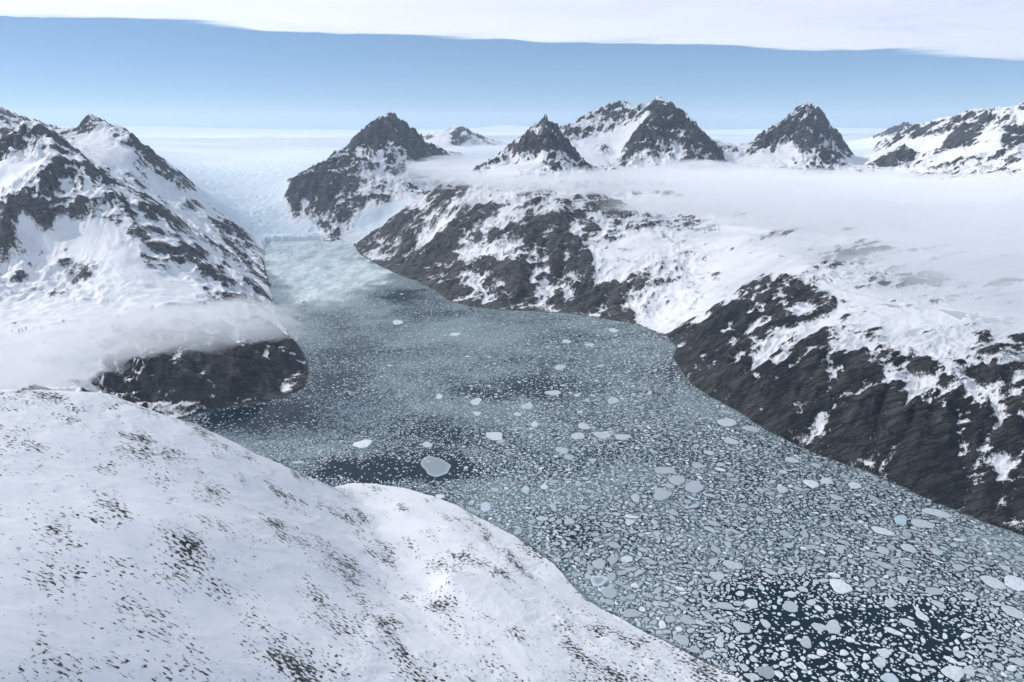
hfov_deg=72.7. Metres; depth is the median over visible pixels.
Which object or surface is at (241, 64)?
sky
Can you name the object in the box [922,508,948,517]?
ice floe
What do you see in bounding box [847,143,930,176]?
rock outcrop
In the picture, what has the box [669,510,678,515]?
ice floe
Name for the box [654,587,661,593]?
ice floe
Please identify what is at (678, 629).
ice floe
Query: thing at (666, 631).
ice floe
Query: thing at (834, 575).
ice floe
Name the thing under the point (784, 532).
ice floe
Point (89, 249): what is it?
mountain
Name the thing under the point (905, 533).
ice floe
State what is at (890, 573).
ice floe
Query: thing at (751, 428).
ice floe
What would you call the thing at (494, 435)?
ice floe
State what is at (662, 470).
ice floe
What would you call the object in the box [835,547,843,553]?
ice floe
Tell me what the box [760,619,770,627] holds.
ice floe
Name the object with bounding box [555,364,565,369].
ice floe
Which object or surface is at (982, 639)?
ice floe
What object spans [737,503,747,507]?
ice floe
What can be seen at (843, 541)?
ice floe
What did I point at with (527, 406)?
ice floe
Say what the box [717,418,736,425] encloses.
ice floe
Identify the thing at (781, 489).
ice floe
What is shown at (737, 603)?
ice floe
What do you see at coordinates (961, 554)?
ice floe
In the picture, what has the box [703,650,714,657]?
ice floe
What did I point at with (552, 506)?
ice floe
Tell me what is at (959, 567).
ice floe
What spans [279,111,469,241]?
mountain
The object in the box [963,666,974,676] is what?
ice floe
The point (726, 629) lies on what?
ice floe
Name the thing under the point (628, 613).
ice floe
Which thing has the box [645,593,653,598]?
ice floe
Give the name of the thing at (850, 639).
ice floe
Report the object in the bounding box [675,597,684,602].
ice floe
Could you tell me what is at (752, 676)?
ice floe
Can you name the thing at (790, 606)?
ice floe
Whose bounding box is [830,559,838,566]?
ice floe
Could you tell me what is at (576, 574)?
ice floe
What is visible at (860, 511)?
ice floe
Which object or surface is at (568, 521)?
ice floe
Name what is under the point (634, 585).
ice floe
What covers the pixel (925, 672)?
ice floe
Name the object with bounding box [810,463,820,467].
ice floe
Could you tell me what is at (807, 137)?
mountain
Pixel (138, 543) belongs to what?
mountain
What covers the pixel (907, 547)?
ice floe
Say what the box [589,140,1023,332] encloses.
snowfield
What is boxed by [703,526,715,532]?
ice floe
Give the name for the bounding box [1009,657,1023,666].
ice floe
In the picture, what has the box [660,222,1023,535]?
mountain
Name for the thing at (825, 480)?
ice floe
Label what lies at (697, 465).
ice floe
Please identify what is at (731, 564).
ice floe
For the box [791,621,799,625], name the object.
ice floe
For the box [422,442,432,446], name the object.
ice floe
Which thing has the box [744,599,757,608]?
ice floe
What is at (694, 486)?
ice floe
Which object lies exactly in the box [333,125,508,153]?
mountain
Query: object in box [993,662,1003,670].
ice floe
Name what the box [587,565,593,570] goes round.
ice floe
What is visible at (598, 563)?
ice floe
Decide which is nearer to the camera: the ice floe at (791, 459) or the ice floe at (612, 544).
the ice floe at (612, 544)
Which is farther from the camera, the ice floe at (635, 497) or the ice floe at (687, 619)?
the ice floe at (635, 497)
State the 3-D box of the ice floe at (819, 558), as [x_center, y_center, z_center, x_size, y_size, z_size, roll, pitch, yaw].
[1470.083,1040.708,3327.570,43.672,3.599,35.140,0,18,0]
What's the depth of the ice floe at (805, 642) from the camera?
2791.58 m
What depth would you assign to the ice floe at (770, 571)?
3229.34 m
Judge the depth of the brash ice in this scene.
3689.75 m
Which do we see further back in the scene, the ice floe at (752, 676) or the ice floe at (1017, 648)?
the ice floe at (1017, 648)
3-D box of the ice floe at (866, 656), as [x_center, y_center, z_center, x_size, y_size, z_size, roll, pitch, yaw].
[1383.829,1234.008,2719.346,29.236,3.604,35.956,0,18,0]
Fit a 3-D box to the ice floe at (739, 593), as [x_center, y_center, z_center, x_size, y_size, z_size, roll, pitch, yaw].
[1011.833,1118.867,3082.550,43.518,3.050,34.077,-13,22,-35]
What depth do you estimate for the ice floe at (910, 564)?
3282.86 m
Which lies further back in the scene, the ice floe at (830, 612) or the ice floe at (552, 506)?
the ice floe at (552, 506)
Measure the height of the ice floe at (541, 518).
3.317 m
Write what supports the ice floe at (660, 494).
on the water
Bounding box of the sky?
[0,0,1023,129]
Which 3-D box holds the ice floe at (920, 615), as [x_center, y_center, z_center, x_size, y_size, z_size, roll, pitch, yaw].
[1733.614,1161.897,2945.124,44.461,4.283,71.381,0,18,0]
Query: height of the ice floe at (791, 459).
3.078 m
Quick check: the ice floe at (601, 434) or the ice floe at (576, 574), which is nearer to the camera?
the ice floe at (576, 574)
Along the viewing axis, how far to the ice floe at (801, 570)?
3238.58 m
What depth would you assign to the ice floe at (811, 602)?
3023.05 m
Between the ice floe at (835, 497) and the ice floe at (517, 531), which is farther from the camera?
the ice floe at (835, 497)
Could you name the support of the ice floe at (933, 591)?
on the water
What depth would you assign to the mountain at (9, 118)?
13602.36 m
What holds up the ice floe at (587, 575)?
on the water
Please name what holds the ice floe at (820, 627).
on the water
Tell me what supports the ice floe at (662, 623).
on the water
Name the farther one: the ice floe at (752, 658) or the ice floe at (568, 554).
the ice floe at (568, 554)
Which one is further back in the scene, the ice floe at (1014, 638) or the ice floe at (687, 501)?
the ice floe at (687, 501)
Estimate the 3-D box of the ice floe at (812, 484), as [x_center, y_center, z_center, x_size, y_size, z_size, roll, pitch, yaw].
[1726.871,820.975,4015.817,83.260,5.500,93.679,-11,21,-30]
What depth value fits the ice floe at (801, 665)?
2674.02 m
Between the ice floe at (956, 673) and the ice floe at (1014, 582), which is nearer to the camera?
the ice floe at (956, 673)
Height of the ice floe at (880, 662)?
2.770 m
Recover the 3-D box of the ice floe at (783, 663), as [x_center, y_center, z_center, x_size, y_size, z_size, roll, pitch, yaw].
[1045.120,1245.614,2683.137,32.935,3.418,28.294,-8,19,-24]
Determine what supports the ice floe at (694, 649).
on the water
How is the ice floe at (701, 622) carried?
on the water
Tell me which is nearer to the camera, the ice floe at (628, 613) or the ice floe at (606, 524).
the ice floe at (628, 613)
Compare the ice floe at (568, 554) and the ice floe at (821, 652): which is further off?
the ice floe at (568, 554)
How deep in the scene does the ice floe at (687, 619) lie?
2913.92 m
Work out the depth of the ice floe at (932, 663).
2684.64 m
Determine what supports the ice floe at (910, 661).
on the water
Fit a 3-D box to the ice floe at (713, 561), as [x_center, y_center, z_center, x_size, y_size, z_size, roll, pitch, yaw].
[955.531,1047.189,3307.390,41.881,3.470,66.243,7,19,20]
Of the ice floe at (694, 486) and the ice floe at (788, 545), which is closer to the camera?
the ice floe at (788, 545)
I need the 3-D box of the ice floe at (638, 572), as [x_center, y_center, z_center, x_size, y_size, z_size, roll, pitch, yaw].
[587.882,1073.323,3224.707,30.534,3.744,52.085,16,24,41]
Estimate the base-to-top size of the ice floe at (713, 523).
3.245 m
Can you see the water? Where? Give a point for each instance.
(355, 275)
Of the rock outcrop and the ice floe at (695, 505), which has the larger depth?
the rock outcrop
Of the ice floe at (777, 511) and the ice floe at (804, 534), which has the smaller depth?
the ice floe at (804, 534)
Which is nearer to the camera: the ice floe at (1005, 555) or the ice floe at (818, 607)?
the ice floe at (818, 607)
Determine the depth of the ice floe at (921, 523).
3615.89 m
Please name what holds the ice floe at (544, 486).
on the water
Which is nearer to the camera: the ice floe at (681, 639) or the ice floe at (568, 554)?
the ice floe at (681, 639)
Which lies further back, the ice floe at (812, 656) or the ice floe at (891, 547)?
the ice floe at (891, 547)
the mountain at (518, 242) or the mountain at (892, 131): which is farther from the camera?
the mountain at (892, 131)
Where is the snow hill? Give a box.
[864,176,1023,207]
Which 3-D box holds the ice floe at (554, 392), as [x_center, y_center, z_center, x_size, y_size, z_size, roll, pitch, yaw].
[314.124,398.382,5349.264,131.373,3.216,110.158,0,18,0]
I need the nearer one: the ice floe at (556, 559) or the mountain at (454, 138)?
the ice floe at (556, 559)
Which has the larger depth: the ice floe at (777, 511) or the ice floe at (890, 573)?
the ice floe at (777, 511)
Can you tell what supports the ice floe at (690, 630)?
on the water
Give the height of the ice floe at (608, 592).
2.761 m
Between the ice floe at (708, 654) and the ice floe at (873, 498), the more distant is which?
the ice floe at (873, 498)
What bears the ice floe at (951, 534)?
on the water
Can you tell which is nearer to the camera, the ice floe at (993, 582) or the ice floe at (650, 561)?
the ice floe at (993, 582)
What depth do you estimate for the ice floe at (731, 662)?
2687.18 m
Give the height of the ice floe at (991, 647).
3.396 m
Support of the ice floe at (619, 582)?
on the water
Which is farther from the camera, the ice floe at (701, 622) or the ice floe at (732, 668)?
the ice floe at (701, 622)
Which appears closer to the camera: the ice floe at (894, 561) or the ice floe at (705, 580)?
the ice floe at (705, 580)
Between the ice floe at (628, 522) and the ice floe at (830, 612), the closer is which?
the ice floe at (830, 612)
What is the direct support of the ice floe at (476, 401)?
on the water
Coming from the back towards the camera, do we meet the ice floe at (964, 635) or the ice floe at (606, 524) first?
the ice floe at (606, 524)
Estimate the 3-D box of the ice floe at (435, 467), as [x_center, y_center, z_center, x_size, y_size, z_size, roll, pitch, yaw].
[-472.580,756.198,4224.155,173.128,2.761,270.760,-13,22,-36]
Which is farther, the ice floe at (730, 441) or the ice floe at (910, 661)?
the ice floe at (730, 441)
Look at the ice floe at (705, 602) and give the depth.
3017.72 m
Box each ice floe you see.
[353,440,371,447]
[393,320,402,324]
[421,456,450,476]
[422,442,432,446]
[435,494,444,498]
[468,507,476,511]
[470,398,481,404]
[473,411,480,415]
[481,502,490,511]
[486,432,502,439]
[514,529,521,534]
[520,403,532,408]
[521,487,529,493]
[536,516,547,520]
[540,484,547,489]
[545,390,560,394]
[548,503,556,509]
[553,557,560,561]
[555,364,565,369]
[555,447,568,453]
[563,454,574,459]
[564,517,574,524]
[564,552,572,557]
[571,432,584,438]
[572,573,581,576]
[578,423,590,428]
[578,505,588,508]
[585,572,590,579]
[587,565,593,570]
[590,532,599,535]
[590,575,607,586]
[592,538,601,541]
[592,559,605,568]
[593,432,611,437]
[601,587,616,598]
[602,522,613,527]
[603,599,613,604]
[606,572,615,581]
[607,556,617,564]
[608,328,618,331]
[608,397,618,403]
[608,541,620,547]
[615,434,629,439]
[615,580,623,584]
[617,570,627,574]
[619,596,626,600]
[621,555,632,562]
[623,585,631,589]
[623,609,641,617]
[625,514,638,517]
[625,519,633,525]
[625,567,636,570]
[627,594,635,599]
[631,494,639,502]
[631,583,638,587]
[634,570,643,575]
[638,547,647,551]
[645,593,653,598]
[646,559,656,563]
[653,488,671,500]
[653,530,660,535]
[654,467,674,473]
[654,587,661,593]
[658,561,668,565]
[658,620,665,628]
[660,602,668,606]
[662,630,670,633]
[665,615,676,622]
[668,475,685,484]
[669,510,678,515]
[671,601,678,606]
[673,634,688,645]
[674,586,684,590]
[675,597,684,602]
[675,626,682,631]
[679,604,687,610]
[680,615,695,624]
[683,499,691,503]
[683,564,693,567]
[685,481,702,492]
[687,628,694,632]
[688,503,698,507]
[689,606,697,610]
[689,646,700,652]
[692,462,704,467]
[695,619,706,625]
[701,611,712,620]
[702,578,712,582]
[702,599,710,606]
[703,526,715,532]
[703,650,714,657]
[704,450,713,454]
[707,520,719,525]
[709,558,717,565]
[709,572,723,579]
[711,546,720,552]
[715,602,734,609]
[715,637,723,647]
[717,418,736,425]
[721,626,730,632]
[723,560,742,568]
[724,438,738,443]
[724,541,730,547]
[727,643,734,648]
[728,659,734,665]
[729,666,736,670]
[733,601,743,605]
[733,621,750,632]
[735,591,743,595]
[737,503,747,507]
[737,584,744,589]
[739,664,748,670]
[740,543,747,548]
[742,426,760,431]
[743,673,759,679]
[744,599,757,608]
[748,645,756,651]
[749,655,756,661]
[751,558,759,563]
[756,516,764,521]
[757,666,774,678]
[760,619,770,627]
[764,568,776,574]
[773,509,782,512]
[774,671,783,678]
[776,486,787,492]
[779,530,789,535]
[779,661,787,666]
[781,651,787,657]
[782,601,797,611]
[783,543,793,547]
[784,591,795,597]
[785,457,798,462]
[785,634,793,639]
[790,672,797,678]
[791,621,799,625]
[794,486,804,490]
[795,662,806,669]
[797,567,805,573]
[797,586,807,591]
[800,531,808,537]
[800,636,810,647]
[803,480,818,487]
[805,545,816,548]
[807,599,815,605]
[808,654,818,658]
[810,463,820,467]
[811,623,826,631]
[814,556,823,560]
[814,605,823,610]
[817,649,826,655]
[819,578,828,582]
[820,477,832,483]
[822,532,835,537]
[826,619,840,633]
[827,572,839,577]
[827,610,834,614]
[829,504,839,509]
[830,494,842,499]
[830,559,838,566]
[830,579,852,593]
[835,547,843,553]
[837,539,848,544]
[837,661,846,669]
[840,473,848,477]
[840,649,848,655]
[845,637,854,642]
[848,482,860,488]
[850,671,858,678]
[856,509,865,513]
[861,662,868,669]
[863,653,869,659]
[864,551,875,557]
[864,581,876,587]
[867,495,880,501]
[871,526,893,534]
[873,656,885,667]
[876,561,893,568]
[876,648,891,657]
[877,546,888,553]
[880,673,898,681]
[884,598,896,607]
[884,627,902,634]
[886,571,895,576]
[887,544,895,549]
[890,558,898,563]
[894,515,906,525]
[897,576,907,583]
[899,618,914,627]
[900,543,916,552]
[902,529,911,536]
[903,561,915,567]
[906,658,915,665]
[911,519,934,527]
[911,674,920,680]
[913,654,921,660]
[915,610,928,620]
[921,669,929,675]
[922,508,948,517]
[925,587,943,594]
[928,660,937,665]
[929,548,942,555]
[930,600,945,608]
[938,580,948,585]
[941,666,964,681]
[944,656,957,663]
[947,531,955,536]
[952,564,964,570]
[953,650,964,657]
[954,551,965,557]
[960,633,970,638]
[962,592,976,599]
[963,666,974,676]
[976,635,989,641]
[977,668,988,673]
[980,576,1005,588]
[985,644,996,651]
[985,652,997,658]
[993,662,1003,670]
[999,552,1010,558]
[999,565,1010,571]
[1001,605,1023,618]
[1002,647,1014,653]
[1004,575,1023,590]
[1007,665,1016,671]
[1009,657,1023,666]
[1010,635,1023,644]
[1012,644,1023,653]
[1014,555,1023,560]
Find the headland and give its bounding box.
[0,315,308,418]
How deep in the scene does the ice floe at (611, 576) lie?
3190.82 m
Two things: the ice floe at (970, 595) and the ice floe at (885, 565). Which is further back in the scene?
the ice floe at (885, 565)
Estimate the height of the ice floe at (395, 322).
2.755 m
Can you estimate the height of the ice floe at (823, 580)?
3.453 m
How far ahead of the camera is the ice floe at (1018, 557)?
3327.05 m
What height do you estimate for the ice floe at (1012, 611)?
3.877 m
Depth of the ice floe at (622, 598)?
3046.96 m
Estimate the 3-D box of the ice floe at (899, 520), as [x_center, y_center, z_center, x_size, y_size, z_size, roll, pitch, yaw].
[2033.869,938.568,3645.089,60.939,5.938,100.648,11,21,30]
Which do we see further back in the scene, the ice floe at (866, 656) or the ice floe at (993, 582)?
the ice floe at (993, 582)
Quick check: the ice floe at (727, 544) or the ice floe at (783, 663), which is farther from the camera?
the ice floe at (727, 544)
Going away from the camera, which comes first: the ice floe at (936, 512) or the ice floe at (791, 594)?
the ice floe at (791, 594)
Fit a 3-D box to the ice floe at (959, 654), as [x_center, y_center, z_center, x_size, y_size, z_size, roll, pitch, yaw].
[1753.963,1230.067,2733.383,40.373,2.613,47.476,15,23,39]
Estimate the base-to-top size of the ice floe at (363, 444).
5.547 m
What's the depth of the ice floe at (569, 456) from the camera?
4332.77 m
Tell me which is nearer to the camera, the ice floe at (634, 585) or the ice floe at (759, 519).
the ice floe at (634, 585)
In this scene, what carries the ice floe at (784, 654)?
on the water
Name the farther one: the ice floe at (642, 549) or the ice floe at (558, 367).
the ice floe at (558, 367)
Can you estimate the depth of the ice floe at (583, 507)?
3773.54 m
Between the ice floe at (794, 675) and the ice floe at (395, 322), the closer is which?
the ice floe at (794, 675)
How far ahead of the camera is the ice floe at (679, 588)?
3112.74 m
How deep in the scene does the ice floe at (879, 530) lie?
3554.31 m
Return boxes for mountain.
[0,107,60,130]
[0,113,270,286]
[0,120,285,353]
[0,389,745,681]
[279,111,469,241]
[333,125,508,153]
[352,145,644,325]
[453,114,651,186]
[559,96,738,176]
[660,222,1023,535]
[703,102,883,177]
[855,122,911,140]
[872,103,1023,178]
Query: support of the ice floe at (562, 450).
on the water
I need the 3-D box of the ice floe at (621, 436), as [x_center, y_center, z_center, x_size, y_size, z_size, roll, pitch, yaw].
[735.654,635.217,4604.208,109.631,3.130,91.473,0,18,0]
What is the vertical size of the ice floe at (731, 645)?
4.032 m
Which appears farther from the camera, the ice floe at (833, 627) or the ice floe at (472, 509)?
the ice floe at (472, 509)
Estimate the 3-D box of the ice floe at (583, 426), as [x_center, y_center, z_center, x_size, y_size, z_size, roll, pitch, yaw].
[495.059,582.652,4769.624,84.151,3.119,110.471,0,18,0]
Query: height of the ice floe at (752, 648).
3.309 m
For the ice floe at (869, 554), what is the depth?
3357.75 m
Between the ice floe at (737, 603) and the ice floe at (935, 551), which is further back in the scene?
the ice floe at (935, 551)
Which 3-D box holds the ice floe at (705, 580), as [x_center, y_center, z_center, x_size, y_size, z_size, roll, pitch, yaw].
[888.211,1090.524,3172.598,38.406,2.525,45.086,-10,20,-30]
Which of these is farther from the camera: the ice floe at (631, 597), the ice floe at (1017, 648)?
the ice floe at (631, 597)
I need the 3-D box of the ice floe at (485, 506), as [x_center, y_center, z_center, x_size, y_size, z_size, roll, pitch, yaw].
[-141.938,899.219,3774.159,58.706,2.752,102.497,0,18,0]
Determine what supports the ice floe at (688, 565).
on the water
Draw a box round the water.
[179,239,1023,681]
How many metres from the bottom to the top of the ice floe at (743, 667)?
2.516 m
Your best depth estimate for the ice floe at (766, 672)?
2641.27 m
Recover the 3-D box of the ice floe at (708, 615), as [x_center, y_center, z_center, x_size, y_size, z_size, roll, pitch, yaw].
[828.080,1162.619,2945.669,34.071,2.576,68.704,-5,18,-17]
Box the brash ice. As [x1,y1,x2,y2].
[180,241,1023,681]
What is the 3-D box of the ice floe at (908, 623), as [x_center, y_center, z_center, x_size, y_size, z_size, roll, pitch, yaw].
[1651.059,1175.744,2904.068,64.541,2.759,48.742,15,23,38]
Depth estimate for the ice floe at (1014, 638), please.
2807.08 m
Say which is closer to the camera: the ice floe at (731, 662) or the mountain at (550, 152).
the ice floe at (731, 662)
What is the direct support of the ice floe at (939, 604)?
on the water
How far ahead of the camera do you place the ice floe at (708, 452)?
4386.67 m
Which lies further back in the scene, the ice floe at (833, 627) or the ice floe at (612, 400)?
the ice floe at (612, 400)
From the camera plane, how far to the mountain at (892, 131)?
22792.87 m
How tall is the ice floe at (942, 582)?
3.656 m
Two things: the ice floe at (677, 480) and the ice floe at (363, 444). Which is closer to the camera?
the ice floe at (677, 480)
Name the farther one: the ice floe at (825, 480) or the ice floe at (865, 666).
the ice floe at (825, 480)
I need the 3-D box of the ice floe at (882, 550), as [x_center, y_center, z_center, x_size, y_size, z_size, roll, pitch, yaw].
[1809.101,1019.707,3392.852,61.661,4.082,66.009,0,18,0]
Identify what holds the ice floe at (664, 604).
on the water
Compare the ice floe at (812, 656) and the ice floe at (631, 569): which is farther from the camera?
the ice floe at (631, 569)
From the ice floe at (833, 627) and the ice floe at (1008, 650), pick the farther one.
the ice floe at (833, 627)
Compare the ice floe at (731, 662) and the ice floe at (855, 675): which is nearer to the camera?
the ice floe at (855, 675)
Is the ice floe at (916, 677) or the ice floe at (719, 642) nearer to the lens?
the ice floe at (916, 677)
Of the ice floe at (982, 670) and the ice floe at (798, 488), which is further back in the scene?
the ice floe at (798, 488)
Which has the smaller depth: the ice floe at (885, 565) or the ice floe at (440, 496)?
the ice floe at (885, 565)
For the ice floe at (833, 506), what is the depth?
3765.17 m
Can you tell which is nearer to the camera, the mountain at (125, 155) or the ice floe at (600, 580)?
the ice floe at (600, 580)
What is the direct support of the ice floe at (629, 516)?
on the water
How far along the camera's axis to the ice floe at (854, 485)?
3991.83 m
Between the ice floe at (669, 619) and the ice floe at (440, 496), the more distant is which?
the ice floe at (440, 496)
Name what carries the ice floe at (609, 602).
on the water
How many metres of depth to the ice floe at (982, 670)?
2648.68 m
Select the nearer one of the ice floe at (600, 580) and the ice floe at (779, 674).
the ice floe at (779, 674)
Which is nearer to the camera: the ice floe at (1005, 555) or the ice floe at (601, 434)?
the ice floe at (1005, 555)
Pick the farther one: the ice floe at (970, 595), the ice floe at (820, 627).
the ice floe at (970, 595)
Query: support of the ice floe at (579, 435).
on the water
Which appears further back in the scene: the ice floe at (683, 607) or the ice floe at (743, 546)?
the ice floe at (743, 546)
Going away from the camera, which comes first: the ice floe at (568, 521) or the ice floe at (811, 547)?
the ice floe at (811, 547)
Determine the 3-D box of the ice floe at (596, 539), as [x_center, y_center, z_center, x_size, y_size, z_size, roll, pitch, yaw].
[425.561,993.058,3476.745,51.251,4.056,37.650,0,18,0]
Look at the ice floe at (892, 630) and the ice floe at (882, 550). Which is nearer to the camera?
the ice floe at (892, 630)
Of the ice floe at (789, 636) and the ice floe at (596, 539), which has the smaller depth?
the ice floe at (789, 636)
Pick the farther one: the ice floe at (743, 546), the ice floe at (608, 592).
the ice floe at (743, 546)
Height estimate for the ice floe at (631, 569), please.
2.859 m
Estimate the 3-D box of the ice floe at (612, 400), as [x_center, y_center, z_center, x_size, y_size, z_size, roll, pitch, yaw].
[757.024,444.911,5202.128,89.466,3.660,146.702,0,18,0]
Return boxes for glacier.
[60,125,888,244]
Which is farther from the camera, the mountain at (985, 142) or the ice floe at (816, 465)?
the mountain at (985, 142)
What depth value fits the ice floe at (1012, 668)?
2660.09 m
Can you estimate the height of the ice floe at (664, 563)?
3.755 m
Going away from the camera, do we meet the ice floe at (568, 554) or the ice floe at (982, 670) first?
the ice floe at (982, 670)
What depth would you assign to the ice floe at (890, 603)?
3016.90 m
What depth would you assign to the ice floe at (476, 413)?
4969.59 m
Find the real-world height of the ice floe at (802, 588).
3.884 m
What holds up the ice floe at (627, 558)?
on the water
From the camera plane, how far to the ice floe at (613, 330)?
6926.04 m
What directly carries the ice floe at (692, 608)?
on the water
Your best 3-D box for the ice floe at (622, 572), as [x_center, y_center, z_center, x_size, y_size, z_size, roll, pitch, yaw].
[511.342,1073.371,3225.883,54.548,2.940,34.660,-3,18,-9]
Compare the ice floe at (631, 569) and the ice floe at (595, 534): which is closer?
the ice floe at (631, 569)
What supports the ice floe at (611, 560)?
on the water
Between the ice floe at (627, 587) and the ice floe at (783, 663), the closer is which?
the ice floe at (783, 663)
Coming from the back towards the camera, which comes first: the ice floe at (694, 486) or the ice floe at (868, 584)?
the ice floe at (694, 486)
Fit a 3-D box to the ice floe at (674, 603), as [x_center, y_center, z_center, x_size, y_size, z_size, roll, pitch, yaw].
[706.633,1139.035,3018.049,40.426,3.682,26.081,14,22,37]
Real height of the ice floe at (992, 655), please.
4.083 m
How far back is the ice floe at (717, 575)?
3203.09 m
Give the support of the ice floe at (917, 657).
on the water
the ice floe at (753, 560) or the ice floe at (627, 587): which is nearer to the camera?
the ice floe at (627, 587)
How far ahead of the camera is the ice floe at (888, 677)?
2612.34 m
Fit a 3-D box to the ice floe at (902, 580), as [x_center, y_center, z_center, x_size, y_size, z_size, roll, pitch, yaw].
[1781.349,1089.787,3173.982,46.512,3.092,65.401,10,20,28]
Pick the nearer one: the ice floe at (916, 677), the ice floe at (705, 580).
the ice floe at (916, 677)
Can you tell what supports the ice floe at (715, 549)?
on the water
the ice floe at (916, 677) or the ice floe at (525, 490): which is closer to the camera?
the ice floe at (916, 677)
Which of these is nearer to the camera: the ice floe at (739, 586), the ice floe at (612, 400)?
the ice floe at (739, 586)
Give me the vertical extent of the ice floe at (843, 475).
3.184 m
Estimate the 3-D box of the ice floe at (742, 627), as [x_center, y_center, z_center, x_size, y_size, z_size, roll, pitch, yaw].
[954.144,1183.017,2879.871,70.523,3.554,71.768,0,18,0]
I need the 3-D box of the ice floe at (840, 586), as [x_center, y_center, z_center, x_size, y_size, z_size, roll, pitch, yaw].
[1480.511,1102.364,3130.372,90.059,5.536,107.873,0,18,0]
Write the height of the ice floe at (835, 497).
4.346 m
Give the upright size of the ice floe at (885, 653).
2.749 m
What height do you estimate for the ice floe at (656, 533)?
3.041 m
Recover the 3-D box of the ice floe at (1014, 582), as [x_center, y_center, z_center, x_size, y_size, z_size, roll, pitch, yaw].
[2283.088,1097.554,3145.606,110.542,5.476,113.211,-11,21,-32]
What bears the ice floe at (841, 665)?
on the water
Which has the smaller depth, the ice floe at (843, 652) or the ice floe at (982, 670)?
the ice floe at (982, 670)
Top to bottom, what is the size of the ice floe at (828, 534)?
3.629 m
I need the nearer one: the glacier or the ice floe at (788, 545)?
the ice floe at (788, 545)
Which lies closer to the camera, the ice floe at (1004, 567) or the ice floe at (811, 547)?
the ice floe at (1004, 567)
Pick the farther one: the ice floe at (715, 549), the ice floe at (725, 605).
the ice floe at (715, 549)
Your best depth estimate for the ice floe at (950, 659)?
2703.82 m

